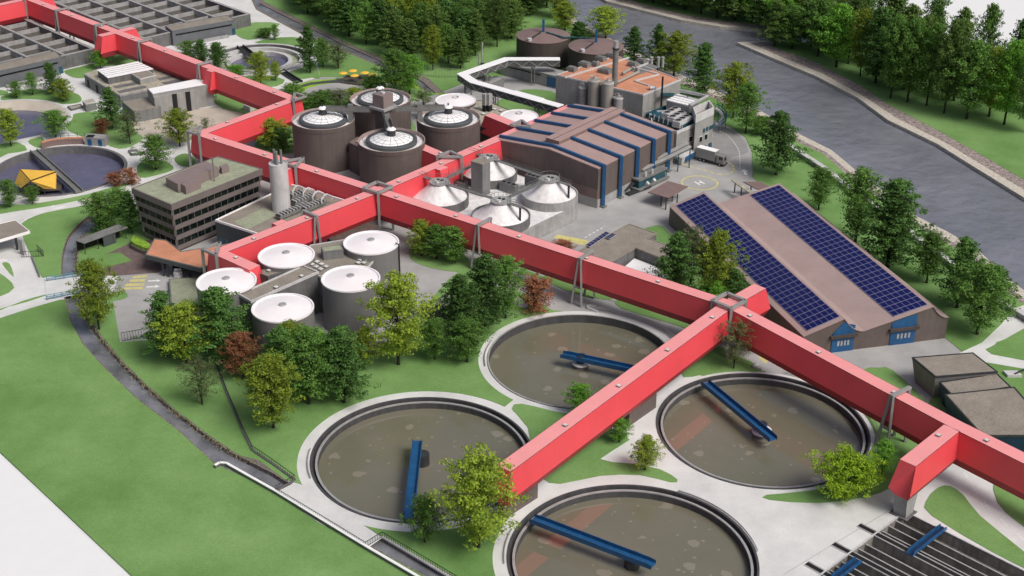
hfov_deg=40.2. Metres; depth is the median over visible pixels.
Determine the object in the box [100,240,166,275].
brick paving
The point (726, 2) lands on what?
tree
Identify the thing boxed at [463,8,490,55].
tree
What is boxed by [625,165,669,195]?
machine house
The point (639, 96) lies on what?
treatment block
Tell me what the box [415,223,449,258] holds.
tree
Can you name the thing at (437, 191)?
cone tank
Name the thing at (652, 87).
bent duct
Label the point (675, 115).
cooling unit
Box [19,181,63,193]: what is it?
tent platform
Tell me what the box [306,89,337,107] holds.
shrub
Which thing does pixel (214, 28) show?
filter annex
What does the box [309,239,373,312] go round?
silo house
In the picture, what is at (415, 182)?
red gallery
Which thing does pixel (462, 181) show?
plant box
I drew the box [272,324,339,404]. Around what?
tree
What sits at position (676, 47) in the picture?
tree
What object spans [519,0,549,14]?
tree
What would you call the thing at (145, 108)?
annex
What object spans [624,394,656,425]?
support block
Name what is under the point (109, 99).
tree
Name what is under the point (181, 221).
office building
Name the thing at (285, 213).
cooler row
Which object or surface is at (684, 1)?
tree
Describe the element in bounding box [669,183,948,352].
solar shed
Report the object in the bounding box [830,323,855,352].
door
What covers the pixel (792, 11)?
tree
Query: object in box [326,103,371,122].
footbridge
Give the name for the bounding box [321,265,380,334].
silo
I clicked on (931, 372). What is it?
roofed shed
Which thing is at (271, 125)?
tree
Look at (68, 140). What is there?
curved wall
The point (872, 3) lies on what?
tree
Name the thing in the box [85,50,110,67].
tree
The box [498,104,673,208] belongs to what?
hall
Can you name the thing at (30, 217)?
lane dashes
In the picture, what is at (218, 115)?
yard
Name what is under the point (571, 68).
roof vent
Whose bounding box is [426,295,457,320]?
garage
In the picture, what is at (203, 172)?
roof penthouse
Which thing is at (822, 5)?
tree
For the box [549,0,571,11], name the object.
tree
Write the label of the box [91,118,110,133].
shrub
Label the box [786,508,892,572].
expansion joint
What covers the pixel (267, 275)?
stair house
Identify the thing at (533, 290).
shrub
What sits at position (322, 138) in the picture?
digester
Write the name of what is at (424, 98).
tree
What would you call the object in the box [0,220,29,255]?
entrance canopy
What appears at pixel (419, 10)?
tree
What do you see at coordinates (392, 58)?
tree
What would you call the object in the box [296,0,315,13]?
tree
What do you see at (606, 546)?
scraper bridge
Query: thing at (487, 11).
tree
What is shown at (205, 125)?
tree
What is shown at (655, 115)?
steel platform
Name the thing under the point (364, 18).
tree
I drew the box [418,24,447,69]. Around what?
tree
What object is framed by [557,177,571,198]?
walkway
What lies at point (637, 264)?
courtyard roof
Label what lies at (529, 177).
plant box
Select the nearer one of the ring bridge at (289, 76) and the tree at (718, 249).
the tree at (718, 249)
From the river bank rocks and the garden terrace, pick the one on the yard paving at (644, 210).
the garden terrace
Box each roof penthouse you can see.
[166,161,218,192]
[181,178,201,194]
[219,164,228,173]
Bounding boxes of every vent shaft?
[482,93,487,111]
[487,93,491,111]
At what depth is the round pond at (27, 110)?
435.51 m
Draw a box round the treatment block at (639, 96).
[555,56,680,119]
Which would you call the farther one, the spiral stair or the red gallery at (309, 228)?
the spiral stair
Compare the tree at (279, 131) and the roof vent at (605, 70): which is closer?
the tree at (279, 131)
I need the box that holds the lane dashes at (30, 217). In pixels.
[0,205,65,260]
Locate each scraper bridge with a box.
[404,439,422,520]
[529,514,655,569]
[560,351,633,371]
[701,380,776,441]
[831,557,861,575]
[906,524,946,556]
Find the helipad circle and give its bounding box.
[681,176,718,189]
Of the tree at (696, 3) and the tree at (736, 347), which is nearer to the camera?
the tree at (736, 347)
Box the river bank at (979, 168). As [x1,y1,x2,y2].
[568,0,1023,297]
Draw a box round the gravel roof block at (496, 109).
[469,100,508,141]
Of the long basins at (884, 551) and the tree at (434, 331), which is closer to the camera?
the long basins at (884, 551)
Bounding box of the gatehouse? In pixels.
[579,224,693,279]
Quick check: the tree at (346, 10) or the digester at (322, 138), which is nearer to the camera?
the digester at (322, 138)
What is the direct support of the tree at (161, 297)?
on the lawn at (106, 462)
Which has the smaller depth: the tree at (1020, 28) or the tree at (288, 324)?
the tree at (288, 324)
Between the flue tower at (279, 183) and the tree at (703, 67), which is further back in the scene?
the tree at (703, 67)
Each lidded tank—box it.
[435,93,475,108]
[500,109,538,123]
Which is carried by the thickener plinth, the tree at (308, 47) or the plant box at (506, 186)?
the plant box at (506, 186)
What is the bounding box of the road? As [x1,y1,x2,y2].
[676,127,748,164]
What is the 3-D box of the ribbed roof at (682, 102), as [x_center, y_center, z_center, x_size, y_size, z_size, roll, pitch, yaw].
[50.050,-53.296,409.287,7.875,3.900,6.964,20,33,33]
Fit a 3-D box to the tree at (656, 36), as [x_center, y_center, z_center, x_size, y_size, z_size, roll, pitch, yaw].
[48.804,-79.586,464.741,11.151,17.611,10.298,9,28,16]
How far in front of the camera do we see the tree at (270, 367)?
268.37 m
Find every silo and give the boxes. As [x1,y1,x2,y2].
[196,268,256,334]
[251,293,314,360]
[258,243,314,273]
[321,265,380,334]
[343,230,398,296]
[579,83,586,104]
[588,75,600,106]
[601,77,613,108]
[613,93,622,108]
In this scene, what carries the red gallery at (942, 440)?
on the pavement
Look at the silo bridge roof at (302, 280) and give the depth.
308.80 m
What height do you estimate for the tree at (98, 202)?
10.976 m
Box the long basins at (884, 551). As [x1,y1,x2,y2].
[804,515,1023,575]
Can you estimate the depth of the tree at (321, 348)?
285.02 m
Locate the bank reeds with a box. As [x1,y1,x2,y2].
[72,216,256,463]
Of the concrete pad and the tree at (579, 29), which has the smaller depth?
the concrete pad
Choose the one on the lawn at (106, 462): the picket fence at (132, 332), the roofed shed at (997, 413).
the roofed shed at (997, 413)
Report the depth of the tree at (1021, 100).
415.10 m
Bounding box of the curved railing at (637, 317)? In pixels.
[597,307,674,336]
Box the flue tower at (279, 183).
[269,149,290,212]
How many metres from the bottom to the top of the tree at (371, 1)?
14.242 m
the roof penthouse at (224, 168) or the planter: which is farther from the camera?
the roof penthouse at (224, 168)
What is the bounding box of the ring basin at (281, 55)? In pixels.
[209,43,308,74]
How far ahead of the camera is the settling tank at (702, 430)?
277.36 m
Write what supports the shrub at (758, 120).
on the lawn at (106, 462)
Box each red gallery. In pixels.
[0,0,1023,499]
[200,191,377,284]
[377,105,568,197]
[492,305,729,505]
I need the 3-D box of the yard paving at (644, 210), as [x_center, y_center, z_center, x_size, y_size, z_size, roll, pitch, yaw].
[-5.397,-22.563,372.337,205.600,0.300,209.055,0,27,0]
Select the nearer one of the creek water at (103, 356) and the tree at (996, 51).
the creek water at (103, 356)
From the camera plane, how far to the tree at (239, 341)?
286.67 m
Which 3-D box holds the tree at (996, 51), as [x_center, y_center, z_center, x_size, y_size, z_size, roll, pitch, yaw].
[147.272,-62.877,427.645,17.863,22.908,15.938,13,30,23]
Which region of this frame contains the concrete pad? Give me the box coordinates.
[1003,369,1023,377]
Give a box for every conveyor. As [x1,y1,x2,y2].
[457,57,563,115]
[642,142,690,174]
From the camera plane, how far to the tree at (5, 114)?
402.87 m
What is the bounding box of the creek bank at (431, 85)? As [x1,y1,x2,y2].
[61,0,451,575]
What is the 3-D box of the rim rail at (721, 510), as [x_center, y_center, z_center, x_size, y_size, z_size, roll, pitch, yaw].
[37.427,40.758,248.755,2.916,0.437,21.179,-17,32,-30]
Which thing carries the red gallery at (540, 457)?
attached to the red gallery at (942, 440)
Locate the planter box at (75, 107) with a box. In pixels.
[67,104,82,110]
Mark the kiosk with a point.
(89, 105)
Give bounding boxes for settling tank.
[310,397,529,523]
[487,314,664,408]
[507,484,759,575]
[656,373,870,489]
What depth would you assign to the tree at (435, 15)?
477.33 m
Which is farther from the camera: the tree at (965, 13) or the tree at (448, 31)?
the tree at (448, 31)
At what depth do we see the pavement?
258.72 m
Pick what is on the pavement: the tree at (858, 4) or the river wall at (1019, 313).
the river wall at (1019, 313)
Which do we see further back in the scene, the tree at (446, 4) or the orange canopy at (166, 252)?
the tree at (446, 4)
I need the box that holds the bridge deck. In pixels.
[45,274,91,298]
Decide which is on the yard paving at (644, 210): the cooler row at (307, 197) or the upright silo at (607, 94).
the upright silo at (607, 94)
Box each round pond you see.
[0,99,70,142]
[0,146,127,196]
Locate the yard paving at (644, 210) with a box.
[108,76,961,402]
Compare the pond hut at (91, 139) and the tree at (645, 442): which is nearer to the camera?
the tree at (645, 442)
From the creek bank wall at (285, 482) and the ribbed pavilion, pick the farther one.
the ribbed pavilion
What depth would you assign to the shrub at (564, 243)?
346.33 m
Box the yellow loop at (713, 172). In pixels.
[682,163,734,174]
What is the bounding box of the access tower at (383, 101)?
[369,90,396,129]
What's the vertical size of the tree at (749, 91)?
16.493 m
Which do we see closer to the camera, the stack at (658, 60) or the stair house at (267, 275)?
the stair house at (267, 275)
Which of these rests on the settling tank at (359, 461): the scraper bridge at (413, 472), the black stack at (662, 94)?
the scraper bridge at (413, 472)
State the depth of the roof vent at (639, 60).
432.33 m
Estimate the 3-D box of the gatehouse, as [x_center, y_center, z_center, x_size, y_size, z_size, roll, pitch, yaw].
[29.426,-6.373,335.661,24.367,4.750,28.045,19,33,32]
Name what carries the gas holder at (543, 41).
on the lawn at (106, 462)
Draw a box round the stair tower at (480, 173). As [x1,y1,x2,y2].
[470,157,490,196]
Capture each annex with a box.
[0,51,63,87]
[121,97,161,121]
[165,15,235,45]
[650,100,713,162]
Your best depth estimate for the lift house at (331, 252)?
319.94 m
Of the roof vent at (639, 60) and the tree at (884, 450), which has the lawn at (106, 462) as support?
the tree at (884, 450)
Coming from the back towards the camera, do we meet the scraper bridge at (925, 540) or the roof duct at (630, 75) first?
the roof duct at (630, 75)
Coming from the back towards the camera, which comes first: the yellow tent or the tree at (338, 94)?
the tree at (338, 94)
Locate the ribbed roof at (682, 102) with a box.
[666,94,698,114]
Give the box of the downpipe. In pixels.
[395,242,400,273]
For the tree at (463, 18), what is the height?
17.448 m
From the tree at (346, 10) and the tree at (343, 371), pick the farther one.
the tree at (346, 10)
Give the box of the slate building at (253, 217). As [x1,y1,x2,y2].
[215,184,343,243]
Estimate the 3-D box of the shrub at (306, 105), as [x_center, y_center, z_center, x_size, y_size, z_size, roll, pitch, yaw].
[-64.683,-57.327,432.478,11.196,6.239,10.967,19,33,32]
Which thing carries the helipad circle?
on the yard paving at (644, 210)
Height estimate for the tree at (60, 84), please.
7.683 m
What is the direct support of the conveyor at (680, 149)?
on the yard paving at (644, 210)
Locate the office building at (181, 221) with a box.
[131,156,262,249]
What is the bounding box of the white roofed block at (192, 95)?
[147,78,214,115]
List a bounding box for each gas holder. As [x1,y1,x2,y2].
[516,19,594,68]
[568,29,623,66]
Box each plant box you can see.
[457,179,467,188]
[499,180,518,193]
[525,173,541,185]
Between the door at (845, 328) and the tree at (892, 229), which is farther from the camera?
the tree at (892, 229)
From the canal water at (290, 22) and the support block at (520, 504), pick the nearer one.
the support block at (520, 504)
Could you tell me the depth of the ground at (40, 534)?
245.19 m
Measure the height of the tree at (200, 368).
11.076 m
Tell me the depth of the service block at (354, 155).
387.64 m
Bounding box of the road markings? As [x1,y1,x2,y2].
[91,199,767,363]
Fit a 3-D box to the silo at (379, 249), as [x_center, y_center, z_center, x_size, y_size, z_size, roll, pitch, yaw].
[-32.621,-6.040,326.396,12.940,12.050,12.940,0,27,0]
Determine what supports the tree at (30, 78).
on the lawn at (106, 462)
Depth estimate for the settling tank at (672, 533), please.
246.31 m
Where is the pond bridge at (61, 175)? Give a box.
[30,148,82,192]
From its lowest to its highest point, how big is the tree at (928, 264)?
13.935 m
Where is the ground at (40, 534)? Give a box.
[0,0,1023,575]
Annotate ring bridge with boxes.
[237,44,256,58]
[279,69,302,82]
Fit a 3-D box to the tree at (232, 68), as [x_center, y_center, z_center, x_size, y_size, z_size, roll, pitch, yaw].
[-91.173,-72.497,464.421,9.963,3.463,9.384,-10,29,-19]
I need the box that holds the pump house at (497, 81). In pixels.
[482,76,503,86]
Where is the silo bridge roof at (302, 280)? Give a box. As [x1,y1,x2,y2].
[239,265,319,340]
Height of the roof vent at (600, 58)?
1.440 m
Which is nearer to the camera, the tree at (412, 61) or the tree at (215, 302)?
the tree at (215, 302)
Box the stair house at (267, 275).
[260,269,280,282]
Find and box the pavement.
[0,0,1023,575]
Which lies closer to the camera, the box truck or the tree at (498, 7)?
the box truck
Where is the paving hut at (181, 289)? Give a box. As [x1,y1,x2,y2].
[169,277,198,307]
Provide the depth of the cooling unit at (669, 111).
402.52 m
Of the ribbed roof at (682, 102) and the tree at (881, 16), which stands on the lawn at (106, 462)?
the tree at (881, 16)
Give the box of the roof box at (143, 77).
[132,70,156,84]
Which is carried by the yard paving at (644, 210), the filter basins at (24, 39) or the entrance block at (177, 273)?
the entrance block at (177, 273)
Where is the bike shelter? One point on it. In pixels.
(108, 236)
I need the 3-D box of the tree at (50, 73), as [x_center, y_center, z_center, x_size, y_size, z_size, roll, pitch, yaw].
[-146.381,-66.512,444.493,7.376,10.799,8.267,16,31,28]
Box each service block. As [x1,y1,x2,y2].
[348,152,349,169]
[349,136,359,175]
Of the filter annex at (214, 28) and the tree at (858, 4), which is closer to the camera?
the tree at (858, 4)
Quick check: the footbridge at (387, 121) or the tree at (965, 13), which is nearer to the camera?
the footbridge at (387, 121)
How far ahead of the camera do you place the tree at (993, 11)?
444.25 m
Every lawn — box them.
[0,0,1023,575]
[297,78,446,94]
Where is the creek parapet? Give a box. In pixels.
[214,461,418,575]
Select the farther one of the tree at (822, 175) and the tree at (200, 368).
the tree at (822, 175)
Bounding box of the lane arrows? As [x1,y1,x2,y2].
[146,279,160,287]
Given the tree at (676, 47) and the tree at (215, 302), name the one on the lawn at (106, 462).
the tree at (215, 302)
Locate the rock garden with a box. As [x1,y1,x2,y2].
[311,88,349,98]
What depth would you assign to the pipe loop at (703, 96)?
406.49 m
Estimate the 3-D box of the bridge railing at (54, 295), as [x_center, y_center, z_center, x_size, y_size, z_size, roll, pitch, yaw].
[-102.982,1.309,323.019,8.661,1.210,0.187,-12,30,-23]
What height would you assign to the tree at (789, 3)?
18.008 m
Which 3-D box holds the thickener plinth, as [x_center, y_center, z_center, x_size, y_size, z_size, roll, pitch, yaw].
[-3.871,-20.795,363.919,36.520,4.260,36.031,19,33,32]
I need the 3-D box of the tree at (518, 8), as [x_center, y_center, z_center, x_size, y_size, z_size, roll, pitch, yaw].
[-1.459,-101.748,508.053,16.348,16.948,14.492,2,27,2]
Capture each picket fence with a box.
[21,244,43,257]
[121,328,149,341]
[215,359,295,490]
[275,488,381,544]
[382,532,456,575]
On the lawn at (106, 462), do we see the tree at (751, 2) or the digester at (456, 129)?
the tree at (751, 2)
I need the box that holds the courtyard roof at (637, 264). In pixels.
[626,258,669,278]
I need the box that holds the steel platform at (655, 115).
[644,105,692,129]
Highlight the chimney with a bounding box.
[612,40,618,86]
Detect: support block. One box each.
[497,484,537,518]
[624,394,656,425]
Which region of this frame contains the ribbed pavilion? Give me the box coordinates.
[97,61,152,83]
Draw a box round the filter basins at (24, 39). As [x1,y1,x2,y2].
[0,19,95,69]
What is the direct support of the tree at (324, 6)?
on the lawn at (106, 462)
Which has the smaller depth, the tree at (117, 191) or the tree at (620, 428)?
the tree at (620, 428)
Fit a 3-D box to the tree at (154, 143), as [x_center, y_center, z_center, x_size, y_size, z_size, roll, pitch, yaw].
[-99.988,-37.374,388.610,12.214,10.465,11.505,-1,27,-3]
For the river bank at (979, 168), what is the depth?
437.88 m
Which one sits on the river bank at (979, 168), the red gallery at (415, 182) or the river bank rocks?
the river bank rocks
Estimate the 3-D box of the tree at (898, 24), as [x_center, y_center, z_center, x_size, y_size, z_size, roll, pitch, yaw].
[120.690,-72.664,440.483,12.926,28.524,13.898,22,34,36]
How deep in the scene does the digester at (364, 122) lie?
403.79 m
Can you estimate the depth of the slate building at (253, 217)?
345.49 m
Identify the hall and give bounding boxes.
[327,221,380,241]
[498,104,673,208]
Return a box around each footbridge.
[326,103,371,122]
[382,111,393,129]
[395,103,444,121]
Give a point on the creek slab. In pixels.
(302, 495)
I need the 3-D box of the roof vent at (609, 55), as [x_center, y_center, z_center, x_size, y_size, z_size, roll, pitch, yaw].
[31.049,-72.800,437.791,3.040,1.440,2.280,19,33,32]
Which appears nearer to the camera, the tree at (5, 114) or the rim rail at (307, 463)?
the rim rail at (307, 463)
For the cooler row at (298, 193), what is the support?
on the slate building at (253, 217)
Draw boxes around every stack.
[477,53,480,79]
[480,42,483,78]
[657,56,659,65]
[660,77,674,106]
[661,56,664,67]
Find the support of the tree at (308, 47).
on the lawn at (106, 462)
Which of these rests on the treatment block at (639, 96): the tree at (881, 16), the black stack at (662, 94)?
the black stack at (662, 94)
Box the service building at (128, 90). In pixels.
[84,65,184,107]
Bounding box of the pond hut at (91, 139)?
[84,133,109,146]
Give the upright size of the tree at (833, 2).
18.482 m
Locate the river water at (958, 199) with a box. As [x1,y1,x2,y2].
[569,0,1023,289]
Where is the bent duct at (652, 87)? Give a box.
[649,85,656,89]
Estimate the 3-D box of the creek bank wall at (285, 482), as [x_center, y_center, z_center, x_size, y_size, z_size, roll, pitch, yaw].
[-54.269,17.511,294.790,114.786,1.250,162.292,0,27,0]
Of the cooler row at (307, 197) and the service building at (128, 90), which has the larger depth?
the service building at (128, 90)
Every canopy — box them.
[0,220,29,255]
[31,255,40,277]
[146,238,229,276]
[648,181,687,209]
[731,179,752,195]
[743,182,768,189]
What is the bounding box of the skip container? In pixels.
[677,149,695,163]
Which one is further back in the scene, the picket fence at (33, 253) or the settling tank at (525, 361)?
the picket fence at (33, 253)
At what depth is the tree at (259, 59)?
450.82 m
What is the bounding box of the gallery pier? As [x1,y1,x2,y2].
[889,493,917,521]
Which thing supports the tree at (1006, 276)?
on the lawn at (106, 462)
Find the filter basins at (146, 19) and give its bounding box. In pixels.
[54,0,250,46]
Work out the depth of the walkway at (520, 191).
353.58 m
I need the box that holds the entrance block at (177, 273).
[172,266,183,277]
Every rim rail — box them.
[307,448,310,478]
[503,530,511,563]
[678,490,757,551]
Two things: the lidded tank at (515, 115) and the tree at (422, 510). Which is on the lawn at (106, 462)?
the tree at (422, 510)
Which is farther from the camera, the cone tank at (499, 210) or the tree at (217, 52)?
the tree at (217, 52)
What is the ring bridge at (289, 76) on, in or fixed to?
on the pavement
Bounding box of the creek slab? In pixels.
[280,483,381,545]
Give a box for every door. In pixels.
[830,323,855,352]
[889,314,917,345]
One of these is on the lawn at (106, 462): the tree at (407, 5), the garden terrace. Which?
the tree at (407, 5)
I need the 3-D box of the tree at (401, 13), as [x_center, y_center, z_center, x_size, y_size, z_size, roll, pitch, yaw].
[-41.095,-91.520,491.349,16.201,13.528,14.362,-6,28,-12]
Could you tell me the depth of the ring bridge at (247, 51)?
487.07 m
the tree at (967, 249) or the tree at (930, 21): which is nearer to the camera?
the tree at (967, 249)
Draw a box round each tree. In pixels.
[0,108,25,145]
[0,178,21,206]
[6,80,23,97]
[21,71,39,94]
[21,185,39,203]
[30,109,76,136]
[38,62,61,92]
[47,78,74,100]
[65,256,125,329]
[77,191,120,230]
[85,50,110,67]
[92,86,124,128]
[100,186,135,215]
[110,107,144,143]
[113,191,141,233]
[130,133,175,169]
[131,290,179,356]
[147,298,219,363]
[154,106,197,146]
[174,40,195,57]
[175,354,225,404]
[183,286,255,362]
[191,39,209,60]
[201,117,214,128]
[202,42,230,66]
[214,331,265,378]
[222,63,249,74]
[232,347,305,427]
[243,51,276,82]
[253,116,291,147]
[256,324,302,388]
[266,126,293,151]
[268,24,278,37]
[269,61,282,77]
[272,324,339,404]
[278,318,304,364]
[291,24,325,72]
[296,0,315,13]
[301,0,323,14]
[312,0,338,27]
[312,324,380,402]
[312,331,330,381]
[313,37,333,66]
[315,0,331,14]
[319,42,350,68]
[323,0,347,28]
[325,88,351,105]
[329,0,361,36]
[338,0,363,28]
[341,86,361,102]
[347,1,377,43]
[352,325,384,369]
[356,269,440,364]
[359,0,375,29]
[364,0,386,42]
[372,47,415,90]
[374,0,400,11]
[374,8,405,42]
[375,3,404,48]
[392,18,422,56]
[395,54,430,93]
[397,0,417,28]
[398,492,446,542]
[403,1,431,49]
[404,218,436,255]
[406,0,436,34]
[411,85,434,104]
[412,317,449,359]
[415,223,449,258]
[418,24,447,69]
[420,4,455,46]
[426,273,499,341]
[427,440,533,551]
[428,225,470,262]
[434,0,458,42]
[437,23,467,62]
[443,251,518,329]
[443,315,493,362]
[444,29,475,68]
[450,0,486,29]
[451,7,480,52]
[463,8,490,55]
[473,0,489,41]
[481,0,494,28]
[483,0,513,46]
[489,254,527,318]
[498,0,530,22]
[500,0,529,38]
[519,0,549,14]
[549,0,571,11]
[550,0,582,30]
[558,381,597,412]
[566,21,600,40]
[584,5,625,38]
[607,418,634,441]
[621,26,651,60]
[626,433,665,469]
[641,23,669,70]
[642,230,702,287]
[650,30,699,76]
[672,0,697,9]
[679,42,722,97]
[683,222,710,282]
[685,0,712,13]
[686,227,749,292]
[696,0,732,17]
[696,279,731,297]
[701,0,764,20]
[708,61,757,117]
[716,317,754,368]
[718,268,750,297]
[724,81,774,133]
[729,0,769,22]
[743,0,792,25]
[749,110,813,174]
[753,0,794,45]
[762,0,804,32]
[767,5,813,48]
[790,0,834,46]
[800,0,837,56]
[802,165,841,209]
[803,1,837,52]
[806,3,859,66]
[829,0,874,63]
[831,165,887,242]
[840,177,934,267]
[845,7,877,75]
[850,6,897,82]
[864,0,885,11]
[869,438,899,473]
[872,0,908,66]
[876,12,913,97]
[882,3,930,89]
[884,16,936,102]
[907,228,955,282]
[909,21,958,105]
[915,14,945,89]
[919,0,954,40]
[925,17,975,113]
[928,235,988,307]
[939,38,1003,118]
[939,260,1022,334]
[946,6,981,100]
[964,44,1017,116]
[973,2,1009,78]
[982,36,1023,124]
[994,264,1018,296]
[1005,18,1023,86]
[1010,53,1023,119]
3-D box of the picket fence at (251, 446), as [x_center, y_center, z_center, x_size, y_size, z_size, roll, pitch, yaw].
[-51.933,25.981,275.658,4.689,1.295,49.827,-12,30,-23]
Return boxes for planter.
[130,236,149,254]
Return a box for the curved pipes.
[292,185,332,203]
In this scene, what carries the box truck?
on the road
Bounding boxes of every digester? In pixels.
[291,104,355,172]
[350,84,410,136]
[358,125,424,185]
[416,103,479,154]
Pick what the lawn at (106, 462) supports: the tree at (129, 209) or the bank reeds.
the tree at (129, 209)
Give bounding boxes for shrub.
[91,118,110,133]
[104,171,123,186]
[118,166,140,185]
[254,27,271,37]
[280,80,306,93]
[291,88,317,109]
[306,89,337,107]
[357,73,385,90]
[511,272,555,315]
[551,238,578,248]
[745,114,772,133]
[798,441,888,505]
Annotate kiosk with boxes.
[82,98,96,111]
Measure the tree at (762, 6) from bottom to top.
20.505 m
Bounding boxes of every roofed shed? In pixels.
[912,352,997,397]
[939,373,1010,407]
[944,387,1023,451]
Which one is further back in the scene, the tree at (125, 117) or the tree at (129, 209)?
the tree at (125, 117)
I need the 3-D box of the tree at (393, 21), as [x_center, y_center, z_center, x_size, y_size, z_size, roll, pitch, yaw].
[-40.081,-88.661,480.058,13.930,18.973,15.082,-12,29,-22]
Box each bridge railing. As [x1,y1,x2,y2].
[46,271,81,280]
[46,289,78,299]
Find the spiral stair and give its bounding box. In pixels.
[715,104,726,132]
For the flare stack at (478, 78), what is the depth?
459.33 m
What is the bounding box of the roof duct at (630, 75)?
[617,67,639,83]
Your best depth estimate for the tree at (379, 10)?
488.12 m
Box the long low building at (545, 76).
[500,67,564,88]
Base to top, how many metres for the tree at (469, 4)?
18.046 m
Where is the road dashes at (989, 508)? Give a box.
[964,472,1023,539]
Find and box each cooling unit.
[661,106,680,119]
[667,110,686,121]
[672,114,691,128]
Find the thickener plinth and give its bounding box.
[456,174,577,238]
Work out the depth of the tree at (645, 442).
259.01 m
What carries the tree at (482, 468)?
on the lawn at (106, 462)
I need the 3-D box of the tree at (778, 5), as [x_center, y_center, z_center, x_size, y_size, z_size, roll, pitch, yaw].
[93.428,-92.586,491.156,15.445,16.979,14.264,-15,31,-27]
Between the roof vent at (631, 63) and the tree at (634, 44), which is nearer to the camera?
the roof vent at (631, 63)
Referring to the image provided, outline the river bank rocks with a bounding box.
[555,0,1023,303]
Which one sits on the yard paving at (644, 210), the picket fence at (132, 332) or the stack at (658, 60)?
the picket fence at (132, 332)
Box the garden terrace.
[340,75,368,85]
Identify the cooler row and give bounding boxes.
[275,201,310,219]
[290,189,304,198]
[290,192,315,205]
[301,198,326,210]
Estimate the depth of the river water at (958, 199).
415.40 m
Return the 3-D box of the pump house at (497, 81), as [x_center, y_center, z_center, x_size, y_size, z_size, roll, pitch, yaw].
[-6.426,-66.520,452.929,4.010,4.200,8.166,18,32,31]
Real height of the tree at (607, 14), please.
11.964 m
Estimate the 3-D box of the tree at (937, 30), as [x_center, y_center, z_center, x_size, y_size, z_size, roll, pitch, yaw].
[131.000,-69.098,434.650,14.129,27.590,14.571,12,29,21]
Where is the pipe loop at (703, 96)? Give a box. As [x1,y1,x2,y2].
[678,89,708,106]
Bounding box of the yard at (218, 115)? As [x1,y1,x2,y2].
[133,108,243,143]
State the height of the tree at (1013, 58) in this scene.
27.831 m
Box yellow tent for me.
[15,169,56,194]
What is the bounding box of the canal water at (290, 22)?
[255,0,433,92]
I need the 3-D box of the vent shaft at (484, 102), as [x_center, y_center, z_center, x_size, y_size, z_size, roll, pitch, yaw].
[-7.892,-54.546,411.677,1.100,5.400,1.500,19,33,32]
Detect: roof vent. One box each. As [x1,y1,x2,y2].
[566,65,577,72]
[578,60,591,67]
[591,61,599,66]
[595,55,606,61]
[597,66,611,74]
[605,52,612,58]
[627,60,638,66]
[636,57,647,63]
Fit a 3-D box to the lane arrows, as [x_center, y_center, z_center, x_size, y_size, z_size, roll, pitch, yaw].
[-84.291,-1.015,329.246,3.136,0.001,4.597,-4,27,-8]
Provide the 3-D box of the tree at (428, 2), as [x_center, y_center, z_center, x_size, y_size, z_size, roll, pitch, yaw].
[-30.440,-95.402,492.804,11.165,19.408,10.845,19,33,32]
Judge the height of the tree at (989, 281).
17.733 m
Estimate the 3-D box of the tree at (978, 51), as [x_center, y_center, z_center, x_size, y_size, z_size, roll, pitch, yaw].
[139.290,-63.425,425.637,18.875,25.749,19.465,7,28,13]
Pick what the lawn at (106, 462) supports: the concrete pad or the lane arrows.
the concrete pad
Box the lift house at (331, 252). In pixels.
[321,244,343,259]
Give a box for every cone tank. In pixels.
[411,173,468,211]
[463,149,516,189]
[471,192,529,232]
[521,171,577,211]
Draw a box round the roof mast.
[210,157,214,180]
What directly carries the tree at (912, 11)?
on the lawn at (106, 462)
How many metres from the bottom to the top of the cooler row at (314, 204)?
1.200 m
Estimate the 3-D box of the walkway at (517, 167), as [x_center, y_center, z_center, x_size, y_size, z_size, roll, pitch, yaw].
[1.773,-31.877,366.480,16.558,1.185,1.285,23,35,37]
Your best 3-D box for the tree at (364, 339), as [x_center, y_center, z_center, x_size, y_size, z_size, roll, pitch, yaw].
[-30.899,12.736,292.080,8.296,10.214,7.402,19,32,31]
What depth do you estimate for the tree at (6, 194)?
365.37 m
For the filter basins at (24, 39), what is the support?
on the pavement
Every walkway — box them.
[445,156,484,178]
[446,180,491,198]
[494,155,542,176]
[506,177,544,197]
[508,199,522,220]
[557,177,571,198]
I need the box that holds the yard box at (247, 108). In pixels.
[243,104,254,111]
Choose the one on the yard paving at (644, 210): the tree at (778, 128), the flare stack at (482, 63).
the flare stack at (482, 63)
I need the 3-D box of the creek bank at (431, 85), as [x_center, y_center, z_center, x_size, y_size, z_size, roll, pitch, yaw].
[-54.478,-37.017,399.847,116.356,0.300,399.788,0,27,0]
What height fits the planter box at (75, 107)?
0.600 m
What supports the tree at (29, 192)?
on the lawn at (106, 462)
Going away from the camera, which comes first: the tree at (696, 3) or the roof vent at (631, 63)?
the roof vent at (631, 63)
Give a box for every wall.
[40,133,84,148]
[62,216,443,575]
[128,149,138,155]
[301,80,356,86]
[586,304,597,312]
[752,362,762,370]
[787,145,1023,320]
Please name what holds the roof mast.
on the office building at (181, 221)
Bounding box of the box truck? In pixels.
[695,145,727,166]
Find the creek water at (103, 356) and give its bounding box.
[63,217,441,575]
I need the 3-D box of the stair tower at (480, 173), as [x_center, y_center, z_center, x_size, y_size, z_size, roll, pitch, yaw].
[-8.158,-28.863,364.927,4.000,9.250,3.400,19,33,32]
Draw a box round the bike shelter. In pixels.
[75,224,127,253]
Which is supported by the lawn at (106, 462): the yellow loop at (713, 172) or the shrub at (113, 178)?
the shrub at (113, 178)
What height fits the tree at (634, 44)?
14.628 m
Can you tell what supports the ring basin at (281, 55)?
in the pavement

